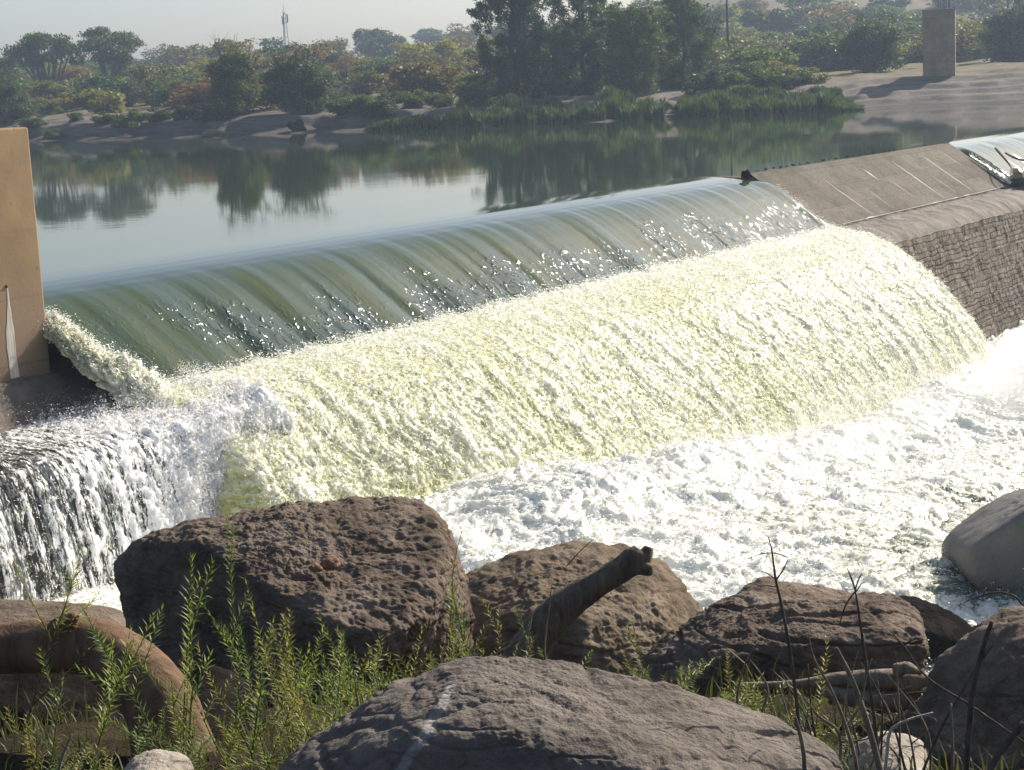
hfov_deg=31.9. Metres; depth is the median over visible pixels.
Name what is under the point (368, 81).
bush
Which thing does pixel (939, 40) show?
bridge pier
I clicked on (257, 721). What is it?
weed
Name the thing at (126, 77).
bush
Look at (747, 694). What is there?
weed
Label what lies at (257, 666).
weed
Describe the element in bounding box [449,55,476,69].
bush
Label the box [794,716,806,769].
dry stalk
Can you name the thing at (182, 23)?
sky
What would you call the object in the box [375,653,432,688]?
weed
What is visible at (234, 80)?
tall bush
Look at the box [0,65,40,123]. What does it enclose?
tall bush
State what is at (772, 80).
shore shrub
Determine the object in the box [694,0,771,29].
bush
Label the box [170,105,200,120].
shore shrub
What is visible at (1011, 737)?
dry stalk
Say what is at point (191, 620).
weed
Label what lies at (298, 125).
driftwood stump
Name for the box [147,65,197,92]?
bush
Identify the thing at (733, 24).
bush
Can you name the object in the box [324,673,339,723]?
weed
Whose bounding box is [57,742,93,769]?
weed
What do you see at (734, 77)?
shore shrub
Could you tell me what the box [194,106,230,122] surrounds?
shore shrub
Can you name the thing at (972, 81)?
bank ground
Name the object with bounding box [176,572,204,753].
weed
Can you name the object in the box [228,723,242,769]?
weed
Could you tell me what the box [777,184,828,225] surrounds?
edge spray water
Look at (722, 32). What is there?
bush
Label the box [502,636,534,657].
weed
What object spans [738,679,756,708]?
weed
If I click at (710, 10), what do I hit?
bush
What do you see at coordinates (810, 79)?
shore shrub
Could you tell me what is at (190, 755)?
weed
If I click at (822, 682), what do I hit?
weed
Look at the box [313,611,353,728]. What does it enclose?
weed
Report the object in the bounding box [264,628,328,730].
weed
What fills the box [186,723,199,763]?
weed
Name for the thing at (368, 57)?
bush
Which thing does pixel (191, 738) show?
weed
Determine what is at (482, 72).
bush
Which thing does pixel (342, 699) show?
weed
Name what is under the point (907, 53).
bush
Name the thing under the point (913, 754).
dry stalk
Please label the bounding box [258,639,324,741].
weed
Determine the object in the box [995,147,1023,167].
driftwood branch
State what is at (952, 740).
dry stalk
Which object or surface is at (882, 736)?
dry stalk
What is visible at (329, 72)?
bush
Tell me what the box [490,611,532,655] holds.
dry stalk
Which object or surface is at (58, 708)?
weed
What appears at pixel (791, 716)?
weed
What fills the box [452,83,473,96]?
bush
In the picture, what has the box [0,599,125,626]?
rock
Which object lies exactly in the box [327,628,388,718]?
weed
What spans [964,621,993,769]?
dry stalk
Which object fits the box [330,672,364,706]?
weed
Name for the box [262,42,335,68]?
bush
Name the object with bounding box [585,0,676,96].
riverside tree
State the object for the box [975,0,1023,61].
round tree
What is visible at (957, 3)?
bush
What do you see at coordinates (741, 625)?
boulder
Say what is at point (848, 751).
weed
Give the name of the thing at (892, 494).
pool water
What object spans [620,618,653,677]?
weed
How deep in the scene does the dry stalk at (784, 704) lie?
7.64 m
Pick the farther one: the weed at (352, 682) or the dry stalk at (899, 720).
the weed at (352, 682)
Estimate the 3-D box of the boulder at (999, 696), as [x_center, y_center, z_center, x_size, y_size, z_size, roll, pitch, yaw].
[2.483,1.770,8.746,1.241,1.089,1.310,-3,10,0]
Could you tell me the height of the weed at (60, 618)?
1.107 m
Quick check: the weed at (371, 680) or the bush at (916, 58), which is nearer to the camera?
the weed at (371, 680)
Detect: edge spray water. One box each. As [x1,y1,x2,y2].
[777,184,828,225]
[970,152,1012,183]
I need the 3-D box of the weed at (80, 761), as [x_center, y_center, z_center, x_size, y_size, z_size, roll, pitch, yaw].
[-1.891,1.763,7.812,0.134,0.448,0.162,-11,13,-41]
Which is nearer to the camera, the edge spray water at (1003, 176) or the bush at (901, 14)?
the edge spray water at (1003, 176)
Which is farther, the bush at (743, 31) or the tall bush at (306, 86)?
the bush at (743, 31)
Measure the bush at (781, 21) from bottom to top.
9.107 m
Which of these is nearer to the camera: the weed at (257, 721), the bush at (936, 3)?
the weed at (257, 721)
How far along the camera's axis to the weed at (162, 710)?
8.64 m
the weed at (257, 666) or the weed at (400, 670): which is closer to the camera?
the weed at (257, 666)
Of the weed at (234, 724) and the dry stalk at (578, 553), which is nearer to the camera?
the weed at (234, 724)
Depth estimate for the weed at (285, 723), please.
8.14 m
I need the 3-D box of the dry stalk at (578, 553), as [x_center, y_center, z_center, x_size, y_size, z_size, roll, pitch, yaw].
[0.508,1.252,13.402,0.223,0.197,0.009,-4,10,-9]
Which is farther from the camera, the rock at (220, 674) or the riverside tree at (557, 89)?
the riverside tree at (557, 89)
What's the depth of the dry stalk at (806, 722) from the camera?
7.20 m
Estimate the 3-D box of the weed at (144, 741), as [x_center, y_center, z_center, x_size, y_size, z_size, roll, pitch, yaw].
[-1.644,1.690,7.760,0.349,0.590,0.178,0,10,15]
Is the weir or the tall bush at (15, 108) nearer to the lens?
the weir
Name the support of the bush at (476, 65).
on the bank ground at (972, 81)
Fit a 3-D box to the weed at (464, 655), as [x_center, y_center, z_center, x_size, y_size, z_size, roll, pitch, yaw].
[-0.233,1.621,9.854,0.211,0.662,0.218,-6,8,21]
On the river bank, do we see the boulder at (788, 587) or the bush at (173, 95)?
the boulder at (788, 587)
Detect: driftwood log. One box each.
[0,612,215,757]
[502,546,654,659]
[734,661,927,713]
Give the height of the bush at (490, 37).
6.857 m
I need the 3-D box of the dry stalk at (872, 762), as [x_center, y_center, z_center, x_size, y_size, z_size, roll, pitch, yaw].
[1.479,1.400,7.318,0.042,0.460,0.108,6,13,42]
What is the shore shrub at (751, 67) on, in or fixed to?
on the bank ground at (972, 81)
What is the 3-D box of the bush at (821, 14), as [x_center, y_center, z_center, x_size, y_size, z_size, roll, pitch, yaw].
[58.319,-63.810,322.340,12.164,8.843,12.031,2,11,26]
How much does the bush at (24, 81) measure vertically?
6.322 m
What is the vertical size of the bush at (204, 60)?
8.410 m
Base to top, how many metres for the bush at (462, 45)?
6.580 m
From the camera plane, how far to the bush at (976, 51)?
217.78 m
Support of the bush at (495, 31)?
on the bank ground at (972, 81)
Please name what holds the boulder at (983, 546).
in the pool water at (892, 494)
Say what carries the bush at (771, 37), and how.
on the bank ground at (972, 81)
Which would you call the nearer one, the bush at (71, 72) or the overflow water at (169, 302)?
the overflow water at (169, 302)
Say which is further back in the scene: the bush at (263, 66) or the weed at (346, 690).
the bush at (263, 66)
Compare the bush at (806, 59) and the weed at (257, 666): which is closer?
the weed at (257, 666)
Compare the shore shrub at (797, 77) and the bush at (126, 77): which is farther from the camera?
the bush at (126, 77)
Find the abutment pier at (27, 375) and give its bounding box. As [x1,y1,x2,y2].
[0,127,74,440]
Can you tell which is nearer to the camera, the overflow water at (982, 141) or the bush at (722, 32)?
the overflow water at (982, 141)
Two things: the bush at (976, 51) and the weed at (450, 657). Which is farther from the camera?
the bush at (976, 51)
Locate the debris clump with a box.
[741,169,751,178]
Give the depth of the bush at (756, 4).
402.31 m
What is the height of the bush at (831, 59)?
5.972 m
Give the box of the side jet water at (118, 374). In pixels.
[37,305,173,408]
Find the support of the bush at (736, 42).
on the bank ground at (972, 81)
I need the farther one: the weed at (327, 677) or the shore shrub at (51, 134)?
the shore shrub at (51, 134)
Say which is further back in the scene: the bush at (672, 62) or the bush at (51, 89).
the bush at (51, 89)
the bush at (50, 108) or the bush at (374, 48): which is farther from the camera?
the bush at (374, 48)
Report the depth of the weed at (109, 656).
8.27 m
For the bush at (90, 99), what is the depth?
212.31 m
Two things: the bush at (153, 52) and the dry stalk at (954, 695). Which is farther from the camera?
the bush at (153, 52)
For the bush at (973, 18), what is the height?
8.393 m
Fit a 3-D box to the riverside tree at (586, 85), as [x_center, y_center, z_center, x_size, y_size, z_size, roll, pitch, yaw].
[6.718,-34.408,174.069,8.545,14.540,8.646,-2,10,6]
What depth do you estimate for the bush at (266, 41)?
409.19 m
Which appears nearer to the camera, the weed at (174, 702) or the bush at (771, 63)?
the weed at (174, 702)
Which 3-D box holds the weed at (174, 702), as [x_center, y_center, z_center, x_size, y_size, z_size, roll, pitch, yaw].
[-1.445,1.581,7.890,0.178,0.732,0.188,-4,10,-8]
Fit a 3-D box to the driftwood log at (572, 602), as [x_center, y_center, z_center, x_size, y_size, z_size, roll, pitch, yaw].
[0.416,1.538,11.944,1.083,0.962,0.307,-2,10,2]
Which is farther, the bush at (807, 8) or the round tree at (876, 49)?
the bush at (807, 8)
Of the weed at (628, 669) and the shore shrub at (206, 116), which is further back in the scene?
the shore shrub at (206, 116)
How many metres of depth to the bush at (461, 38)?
366.75 m
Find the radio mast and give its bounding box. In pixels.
[282,4,288,44]
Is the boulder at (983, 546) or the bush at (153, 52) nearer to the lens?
the boulder at (983, 546)
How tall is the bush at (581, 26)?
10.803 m
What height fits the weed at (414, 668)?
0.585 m
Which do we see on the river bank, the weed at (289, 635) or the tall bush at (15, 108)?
the weed at (289, 635)
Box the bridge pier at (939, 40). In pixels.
[921,0,955,75]
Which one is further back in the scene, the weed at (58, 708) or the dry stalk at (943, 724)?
the weed at (58, 708)
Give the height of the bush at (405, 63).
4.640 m
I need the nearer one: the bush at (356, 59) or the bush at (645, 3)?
the bush at (356, 59)
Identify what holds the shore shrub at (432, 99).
on the bank ground at (972, 81)
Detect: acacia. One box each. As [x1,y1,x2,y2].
[0,31,88,83]
[0,55,22,81]
[76,26,147,76]
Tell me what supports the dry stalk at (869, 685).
on the river bank
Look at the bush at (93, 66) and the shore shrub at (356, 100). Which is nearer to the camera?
the shore shrub at (356, 100)
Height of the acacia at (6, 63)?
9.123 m
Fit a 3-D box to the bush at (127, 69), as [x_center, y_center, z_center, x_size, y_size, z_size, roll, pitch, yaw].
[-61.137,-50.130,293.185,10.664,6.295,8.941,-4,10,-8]
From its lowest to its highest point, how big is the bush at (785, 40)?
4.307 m
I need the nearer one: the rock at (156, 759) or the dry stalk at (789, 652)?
the dry stalk at (789, 652)
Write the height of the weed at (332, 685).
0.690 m
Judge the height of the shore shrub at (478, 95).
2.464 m
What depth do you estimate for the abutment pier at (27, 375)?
33.14 m
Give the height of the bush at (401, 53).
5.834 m
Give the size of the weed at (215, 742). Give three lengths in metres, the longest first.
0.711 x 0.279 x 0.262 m
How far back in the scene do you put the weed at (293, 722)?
8.38 m
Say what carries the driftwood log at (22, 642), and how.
on the river bank
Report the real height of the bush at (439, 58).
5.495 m
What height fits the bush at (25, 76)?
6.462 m
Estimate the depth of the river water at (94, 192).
86.16 m
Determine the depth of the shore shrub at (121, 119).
184.12 m
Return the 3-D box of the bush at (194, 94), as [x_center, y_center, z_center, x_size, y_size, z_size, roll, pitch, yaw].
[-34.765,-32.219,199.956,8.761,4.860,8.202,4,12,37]
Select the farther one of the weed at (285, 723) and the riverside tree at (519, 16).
the riverside tree at (519, 16)
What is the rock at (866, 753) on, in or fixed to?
on the river bank
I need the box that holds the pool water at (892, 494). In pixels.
[36,320,1023,694]
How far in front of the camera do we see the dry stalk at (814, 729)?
7.45 m
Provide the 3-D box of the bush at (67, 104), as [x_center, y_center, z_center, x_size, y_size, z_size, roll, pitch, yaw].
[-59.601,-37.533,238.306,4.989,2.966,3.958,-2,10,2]
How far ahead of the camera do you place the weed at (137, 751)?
7.70 m
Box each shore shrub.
[18,113,48,127]
[41,128,64,138]
[67,112,83,121]
[89,111,114,123]
[110,108,146,127]
[139,107,172,121]
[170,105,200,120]
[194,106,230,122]
[323,98,355,115]
[332,94,374,114]
[356,97,398,116]
[389,89,427,107]
[421,92,456,107]
[455,86,491,108]
[681,66,727,94]
[704,69,750,91]
[720,59,762,87]
[743,66,795,88]
[768,66,812,86]
[802,66,831,84]
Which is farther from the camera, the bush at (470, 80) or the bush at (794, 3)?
the bush at (794, 3)
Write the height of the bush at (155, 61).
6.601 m
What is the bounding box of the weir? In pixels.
[0,143,1023,598]
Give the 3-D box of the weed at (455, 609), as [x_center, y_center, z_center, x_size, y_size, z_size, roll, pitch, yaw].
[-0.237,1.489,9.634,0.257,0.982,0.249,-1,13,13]
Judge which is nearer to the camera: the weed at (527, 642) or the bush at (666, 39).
the weed at (527, 642)
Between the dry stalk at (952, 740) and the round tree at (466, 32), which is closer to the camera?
the dry stalk at (952, 740)
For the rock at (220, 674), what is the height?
0.788 m
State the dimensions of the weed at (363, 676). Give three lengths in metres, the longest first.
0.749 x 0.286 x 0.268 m
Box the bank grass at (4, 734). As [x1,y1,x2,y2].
[0,649,1023,769]
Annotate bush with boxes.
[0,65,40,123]
[3,75,36,96]
[7,96,48,115]
[8,71,38,83]
[13,80,48,97]
[15,60,71,74]
[16,79,73,103]
[32,65,67,80]
[36,99,64,114]
[50,91,78,111]
[53,80,88,101]
[55,64,94,83]
[63,75,82,85]
[67,73,141,106]
[70,61,108,73]
[70,87,127,113]
[74,69,97,87]
[77,83,109,106]
[87,51,131,70]
[99,74,141,101]
[107,62,169,79]
[116,42,168,67]
[123,74,168,104]
[126,60,193,106]
[138,57,162,67]
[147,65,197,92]
[150,76,197,107]
[151,64,198,72]
[156,46,193,65]
[157,38,244,68]
[161,89,218,106]
[165,77,219,110]
[172,60,211,78]
[187,49,266,69]
[203,30,264,116]
[224,69,284,110]
[235,40,260,54]
[253,37,290,58]
[254,54,293,84]
[257,39,333,114]
[257,68,271,80]
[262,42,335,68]
[265,42,332,67]
[282,38,328,51]
[304,59,342,89]
[317,66,335,75]
[318,50,355,74]
[324,51,367,68]
[325,52,362,85]
[328,36,369,60]
[328,82,345,99]
[328,84,352,98]
[338,60,400,88]
[339,58,376,85]
[339,69,387,95]
[351,27,393,54]
[357,30,408,61]
[361,55,390,63]
[373,88,402,103]
[375,55,397,61]
[381,57,468,100]
[381,63,417,86]
[385,65,425,101]
[388,42,403,58]
[390,57,432,83]
[395,37,460,66]
[395,48,414,60]
[408,51,451,66]
[417,41,474,54]
[423,34,470,44]
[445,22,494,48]
[448,47,478,65]
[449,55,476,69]
[452,72,496,96]
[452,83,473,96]
[453,62,470,73]
[466,50,516,73]
[472,34,494,50]
[472,67,540,96]
[487,24,507,39]
[538,23,560,31]
[560,14,632,38]
[634,0,670,22]
[634,28,688,50]
[649,60,689,88]
[665,52,724,78]
[683,3,733,31]
[690,47,730,69]
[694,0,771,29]
[698,34,766,52]
[702,23,736,37]
[709,39,729,66]
[719,19,760,35]
[720,53,771,66]
[721,46,800,69]
[731,28,755,35]
[731,30,795,48]
[736,0,769,14]
[739,60,770,74]
[740,37,799,67]
[742,6,801,37]
[768,60,797,72]
[770,37,793,47]
[775,0,837,19]
[776,36,834,69]
[789,0,857,32]
[791,21,840,40]
[793,9,861,33]
[797,24,901,69]
[804,5,861,31]
[844,6,897,26]
[864,0,911,12]
[871,4,915,24]
[887,11,958,39]
[891,43,913,62]
[895,31,922,62]
[908,21,981,57]
[918,0,942,7]
[925,0,986,8]
[955,16,979,27]
[956,1,1010,22]
[956,27,991,61]
[961,20,986,46]
[970,0,1023,22]
[977,25,1023,61]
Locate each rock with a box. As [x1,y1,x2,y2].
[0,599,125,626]
[0,673,124,736]
[124,749,193,769]
[188,665,269,740]
[843,731,928,769]
[899,595,970,660]
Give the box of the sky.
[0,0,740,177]
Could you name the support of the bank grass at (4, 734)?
on the river bank
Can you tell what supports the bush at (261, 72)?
on the bank ground at (972, 81)
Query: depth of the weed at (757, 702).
8.14 m
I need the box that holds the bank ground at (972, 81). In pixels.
[0,0,1023,140]
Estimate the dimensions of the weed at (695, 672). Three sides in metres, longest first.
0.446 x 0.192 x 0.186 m
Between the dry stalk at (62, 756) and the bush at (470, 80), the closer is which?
the dry stalk at (62, 756)
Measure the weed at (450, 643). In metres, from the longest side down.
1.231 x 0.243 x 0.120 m
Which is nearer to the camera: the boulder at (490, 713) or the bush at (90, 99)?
the boulder at (490, 713)
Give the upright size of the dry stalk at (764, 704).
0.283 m
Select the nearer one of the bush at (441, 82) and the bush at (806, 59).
the bush at (441, 82)
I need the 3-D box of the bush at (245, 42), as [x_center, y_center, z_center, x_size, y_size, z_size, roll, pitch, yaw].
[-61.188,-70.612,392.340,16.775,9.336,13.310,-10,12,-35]
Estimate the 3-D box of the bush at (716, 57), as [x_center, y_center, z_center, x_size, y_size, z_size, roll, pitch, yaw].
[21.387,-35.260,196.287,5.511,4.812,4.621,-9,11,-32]
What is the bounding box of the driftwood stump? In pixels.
[287,119,306,130]
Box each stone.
[308,563,322,571]
[320,555,340,570]
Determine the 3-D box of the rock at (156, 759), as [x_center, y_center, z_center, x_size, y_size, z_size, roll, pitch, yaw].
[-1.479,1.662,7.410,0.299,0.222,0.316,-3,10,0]
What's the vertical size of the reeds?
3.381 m
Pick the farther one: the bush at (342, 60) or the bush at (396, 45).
the bush at (396, 45)
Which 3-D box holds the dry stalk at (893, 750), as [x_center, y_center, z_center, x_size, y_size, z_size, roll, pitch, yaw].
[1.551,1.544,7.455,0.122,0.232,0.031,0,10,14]
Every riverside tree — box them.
[463,0,560,100]
[537,30,580,95]
[540,0,621,95]
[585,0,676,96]
[646,0,724,89]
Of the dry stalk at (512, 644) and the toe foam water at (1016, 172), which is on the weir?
the toe foam water at (1016, 172)
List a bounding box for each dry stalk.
[57,734,71,769]
[352,665,357,706]
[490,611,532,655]
[544,585,551,659]
[566,539,592,565]
[736,642,758,703]
[748,536,800,728]
[750,660,768,712]
[777,679,791,727]
[781,673,812,736]
[786,698,868,731]
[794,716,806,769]
[803,694,868,765]
[804,709,808,732]
[807,630,858,769]
[807,664,816,737]
[834,647,882,769]
[839,568,879,753]
[842,651,857,756]
[844,695,859,755]
[847,710,900,736]
[861,662,922,732]
[867,692,893,761]
[869,673,905,769]
[870,670,881,769]
[873,732,898,763]
[884,712,932,769]
[886,673,931,769]
[889,630,1023,742]
[893,651,911,769]
[895,675,939,748]
[900,704,936,769]
[922,645,989,769]
[950,704,953,769]
[963,591,1023,605]
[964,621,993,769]
[987,721,1023,769]
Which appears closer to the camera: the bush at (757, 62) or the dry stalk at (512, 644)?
the dry stalk at (512, 644)
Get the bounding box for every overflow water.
[39,177,828,420]
[805,118,1023,186]
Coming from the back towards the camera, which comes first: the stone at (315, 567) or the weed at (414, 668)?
the stone at (315, 567)
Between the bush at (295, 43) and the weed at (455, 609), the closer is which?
the weed at (455, 609)
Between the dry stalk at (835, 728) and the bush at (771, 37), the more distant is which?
the bush at (771, 37)
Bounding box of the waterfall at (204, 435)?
[0,361,310,600]
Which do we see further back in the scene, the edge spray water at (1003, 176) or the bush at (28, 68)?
the bush at (28, 68)
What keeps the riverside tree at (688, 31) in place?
on the bank ground at (972, 81)
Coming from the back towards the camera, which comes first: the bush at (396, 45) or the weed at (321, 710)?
the bush at (396, 45)
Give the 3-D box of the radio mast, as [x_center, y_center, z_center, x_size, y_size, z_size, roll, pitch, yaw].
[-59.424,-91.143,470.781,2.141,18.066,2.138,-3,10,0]
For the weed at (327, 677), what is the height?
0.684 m
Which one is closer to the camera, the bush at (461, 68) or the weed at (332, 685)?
the weed at (332, 685)
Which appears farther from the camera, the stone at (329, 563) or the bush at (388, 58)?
the bush at (388, 58)
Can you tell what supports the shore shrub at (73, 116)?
on the bank ground at (972, 81)
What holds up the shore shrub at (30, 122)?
on the bank ground at (972, 81)
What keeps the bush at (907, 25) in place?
on the bank ground at (972, 81)
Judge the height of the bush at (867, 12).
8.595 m
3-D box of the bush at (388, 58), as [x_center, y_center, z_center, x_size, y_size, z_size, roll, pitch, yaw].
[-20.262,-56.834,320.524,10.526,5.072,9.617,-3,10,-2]
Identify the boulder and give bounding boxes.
[113,496,475,704]
[279,656,843,769]
[466,540,703,675]
[631,590,929,704]
[737,576,854,594]
[892,606,1023,769]
[941,489,1023,593]
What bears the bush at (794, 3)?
on the bank ground at (972, 81)
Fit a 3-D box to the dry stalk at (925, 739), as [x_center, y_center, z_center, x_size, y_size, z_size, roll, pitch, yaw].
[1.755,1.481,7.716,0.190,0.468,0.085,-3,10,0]
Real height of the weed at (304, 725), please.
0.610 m
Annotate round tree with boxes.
[409,27,449,43]
[446,31,477,43]
[829,7,907,72]
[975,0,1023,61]
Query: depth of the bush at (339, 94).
196.71 m
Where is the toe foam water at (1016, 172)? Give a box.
[1005,167,1023,182]
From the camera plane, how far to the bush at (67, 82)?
262.92 m
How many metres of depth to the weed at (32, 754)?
7.43 m
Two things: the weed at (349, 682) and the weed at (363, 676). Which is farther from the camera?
the weed at (363, 676)
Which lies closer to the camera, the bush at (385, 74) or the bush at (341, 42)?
the bush at (385, 74)
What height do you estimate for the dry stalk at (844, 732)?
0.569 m
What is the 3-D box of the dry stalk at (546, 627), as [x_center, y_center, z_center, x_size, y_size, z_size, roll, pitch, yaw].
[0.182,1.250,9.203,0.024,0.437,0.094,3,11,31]
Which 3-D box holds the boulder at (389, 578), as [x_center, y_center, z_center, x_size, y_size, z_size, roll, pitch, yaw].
[-1.709,2.013,13.588,2.856,2.003,1.770,-3,10,0]
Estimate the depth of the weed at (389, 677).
9.18 m
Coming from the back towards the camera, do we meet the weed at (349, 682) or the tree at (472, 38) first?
the tree at (472, 38)
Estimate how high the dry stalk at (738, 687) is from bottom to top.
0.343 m
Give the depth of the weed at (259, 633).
8.75 m
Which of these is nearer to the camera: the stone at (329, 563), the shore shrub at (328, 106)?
the stone at (329, 563)
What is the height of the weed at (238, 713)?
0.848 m
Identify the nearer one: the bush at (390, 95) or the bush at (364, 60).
the bush at (390, 95)
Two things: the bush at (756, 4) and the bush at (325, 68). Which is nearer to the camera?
the bush at (325, 68)
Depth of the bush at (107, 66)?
412.82 m
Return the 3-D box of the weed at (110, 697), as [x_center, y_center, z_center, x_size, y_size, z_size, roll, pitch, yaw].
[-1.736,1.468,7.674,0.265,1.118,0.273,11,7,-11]
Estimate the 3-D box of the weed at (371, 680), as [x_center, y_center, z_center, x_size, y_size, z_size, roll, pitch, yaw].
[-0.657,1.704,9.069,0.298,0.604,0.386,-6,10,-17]
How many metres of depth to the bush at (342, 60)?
240.37 m
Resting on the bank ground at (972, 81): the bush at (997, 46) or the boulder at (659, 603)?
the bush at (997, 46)
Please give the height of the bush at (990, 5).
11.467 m
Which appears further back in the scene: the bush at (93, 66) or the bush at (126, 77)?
the bush at (93, 66)
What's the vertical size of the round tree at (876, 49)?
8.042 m
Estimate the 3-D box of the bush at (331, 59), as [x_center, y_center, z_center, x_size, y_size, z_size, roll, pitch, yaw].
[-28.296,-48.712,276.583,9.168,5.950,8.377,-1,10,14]
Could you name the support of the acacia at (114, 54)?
on the bank ground at (972, 81)
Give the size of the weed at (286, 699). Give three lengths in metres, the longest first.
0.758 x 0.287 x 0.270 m
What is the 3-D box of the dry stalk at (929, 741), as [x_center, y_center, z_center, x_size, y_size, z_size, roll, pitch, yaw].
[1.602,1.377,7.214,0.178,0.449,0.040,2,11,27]
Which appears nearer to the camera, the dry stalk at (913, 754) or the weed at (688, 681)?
the dry stalk at (913, 754)
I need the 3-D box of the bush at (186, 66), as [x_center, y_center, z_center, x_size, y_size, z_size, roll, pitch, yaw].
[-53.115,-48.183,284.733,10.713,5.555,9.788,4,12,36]
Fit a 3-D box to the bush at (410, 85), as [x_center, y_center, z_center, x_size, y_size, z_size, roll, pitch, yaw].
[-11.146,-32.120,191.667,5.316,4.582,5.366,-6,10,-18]
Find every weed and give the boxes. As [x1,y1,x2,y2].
[3,706,48,769]
[12,547,100,751]
[30,717,58,769]
[37,645,76,769]
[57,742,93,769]
[65,741,81,769]
[71,610,156,769]
[75,602,164,749]
[87,742,116,769]
[92,713,158,769]
[107,741,141,769]
[124,553,219,753]
[130,713,199,769]
[153,708,173,749]
[164,699,207,769]
[166,660,204,769]
[175,734,213,762]
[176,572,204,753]
[180,658,238,769]
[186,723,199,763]
[192,515,249,670]
[195,639,263,769]
[212,621,248,768]
[219,624,297,768]
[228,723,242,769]
[228,730,287,769]
[243,574,315,753]
[243,623,274,769]
[251,636,272,769]
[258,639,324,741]
[260,653,316,748]
[263,619,293,751]
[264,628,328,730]
[264,643,312,769]
[277,608,320,740]
[278,653,350,727]
[278,722,305,743]
[290,713,306,749]
[291,689,317,742]
[306,653,344,714]
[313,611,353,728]
[321,645,343,724]
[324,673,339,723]
[324,696,346,728]
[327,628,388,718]
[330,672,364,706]
[333,625,361,707]
[335,659,360,706]
[347,642,383,699]
[353,647,387,696]
[359,662,410,695]
[361,634,386,701]
[371,666,398,685]
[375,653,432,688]
[394,625,422,676]
[395,659,408,677]
[405,654,429,677]
[430,632,469,668]
[444,525,462,660]
[445,582,488,658]
[446,622,471,656]
[478,595,506,657]
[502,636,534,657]
[512,605,534,657]
[538,648,592,667]
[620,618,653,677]
[624,660,672,683]
[675,666,738,702]
[676,658,713,688]
[722,672,764,704]
[725,652,734,700]
[733,677,787,711]
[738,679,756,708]
[787,702,795,724]
[800,699,810,729]
[812,635,859,737]
[817,707,876,767]
[829,740,845,761]
[842,735,853,769]
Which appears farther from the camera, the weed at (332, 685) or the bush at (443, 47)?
the bush at (443, 47)
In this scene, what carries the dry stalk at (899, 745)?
on the river bank
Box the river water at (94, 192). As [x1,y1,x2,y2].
[29,102,1023,251]
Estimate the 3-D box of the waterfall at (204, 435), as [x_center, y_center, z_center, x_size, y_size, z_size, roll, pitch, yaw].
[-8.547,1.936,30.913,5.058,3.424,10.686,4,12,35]
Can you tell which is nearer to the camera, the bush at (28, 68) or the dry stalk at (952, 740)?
the dry stalk at (952, 740)
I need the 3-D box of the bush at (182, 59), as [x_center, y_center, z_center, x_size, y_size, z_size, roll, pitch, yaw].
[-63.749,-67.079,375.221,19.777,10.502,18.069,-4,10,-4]
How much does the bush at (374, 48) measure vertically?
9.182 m
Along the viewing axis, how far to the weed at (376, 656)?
9.10 m
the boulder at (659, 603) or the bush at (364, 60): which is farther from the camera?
the bush at (364, 60)
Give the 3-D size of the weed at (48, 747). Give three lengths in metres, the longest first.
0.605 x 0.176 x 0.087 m
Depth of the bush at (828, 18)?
300.74 m
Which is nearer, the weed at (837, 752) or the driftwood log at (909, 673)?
the weed at (837, 752)
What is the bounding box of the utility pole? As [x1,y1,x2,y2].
[726,0,728,54]
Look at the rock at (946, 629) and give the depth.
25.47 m
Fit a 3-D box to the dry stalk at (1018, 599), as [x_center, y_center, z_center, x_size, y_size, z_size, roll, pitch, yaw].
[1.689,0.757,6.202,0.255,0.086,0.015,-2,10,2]
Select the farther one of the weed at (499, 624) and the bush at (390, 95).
the bush at (390, 95)
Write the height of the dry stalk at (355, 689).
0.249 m
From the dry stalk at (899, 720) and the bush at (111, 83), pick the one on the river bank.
the dry stalk at (899, 720)
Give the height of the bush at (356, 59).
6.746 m
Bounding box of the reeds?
[366,82,864,130]
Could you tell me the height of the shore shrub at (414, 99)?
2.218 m
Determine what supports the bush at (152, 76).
on the bank ground at (972, 81)
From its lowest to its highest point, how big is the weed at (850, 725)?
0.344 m
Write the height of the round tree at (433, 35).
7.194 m
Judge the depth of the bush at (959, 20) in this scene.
283.07 m
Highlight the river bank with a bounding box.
[0,689,1023,769]
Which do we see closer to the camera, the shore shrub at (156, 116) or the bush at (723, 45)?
the shore shrub at (156, 116)
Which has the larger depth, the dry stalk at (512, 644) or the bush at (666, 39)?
the bush at (666, 39)
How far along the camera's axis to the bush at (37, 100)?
231.06 m
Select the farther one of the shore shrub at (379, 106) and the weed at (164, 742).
the shore shrub at (379, 106)
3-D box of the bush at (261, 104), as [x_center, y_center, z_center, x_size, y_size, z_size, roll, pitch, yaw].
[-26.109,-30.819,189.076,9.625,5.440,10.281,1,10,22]
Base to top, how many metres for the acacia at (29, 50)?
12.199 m
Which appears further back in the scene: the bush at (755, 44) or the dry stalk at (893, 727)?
the bush at (755, 44)
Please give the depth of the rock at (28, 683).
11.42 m
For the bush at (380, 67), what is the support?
on the bank ground at (972, 81)
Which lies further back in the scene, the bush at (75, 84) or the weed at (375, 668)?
the bush at (75, 84)
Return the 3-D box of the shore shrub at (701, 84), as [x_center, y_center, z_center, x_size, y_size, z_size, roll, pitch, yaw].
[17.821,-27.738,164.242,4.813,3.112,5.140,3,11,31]
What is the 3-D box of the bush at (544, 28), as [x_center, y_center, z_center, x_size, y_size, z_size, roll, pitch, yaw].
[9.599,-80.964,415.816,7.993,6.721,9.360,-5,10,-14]
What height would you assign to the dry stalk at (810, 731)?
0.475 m
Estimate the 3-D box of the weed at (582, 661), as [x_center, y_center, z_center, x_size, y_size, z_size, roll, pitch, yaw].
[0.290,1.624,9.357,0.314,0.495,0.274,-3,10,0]

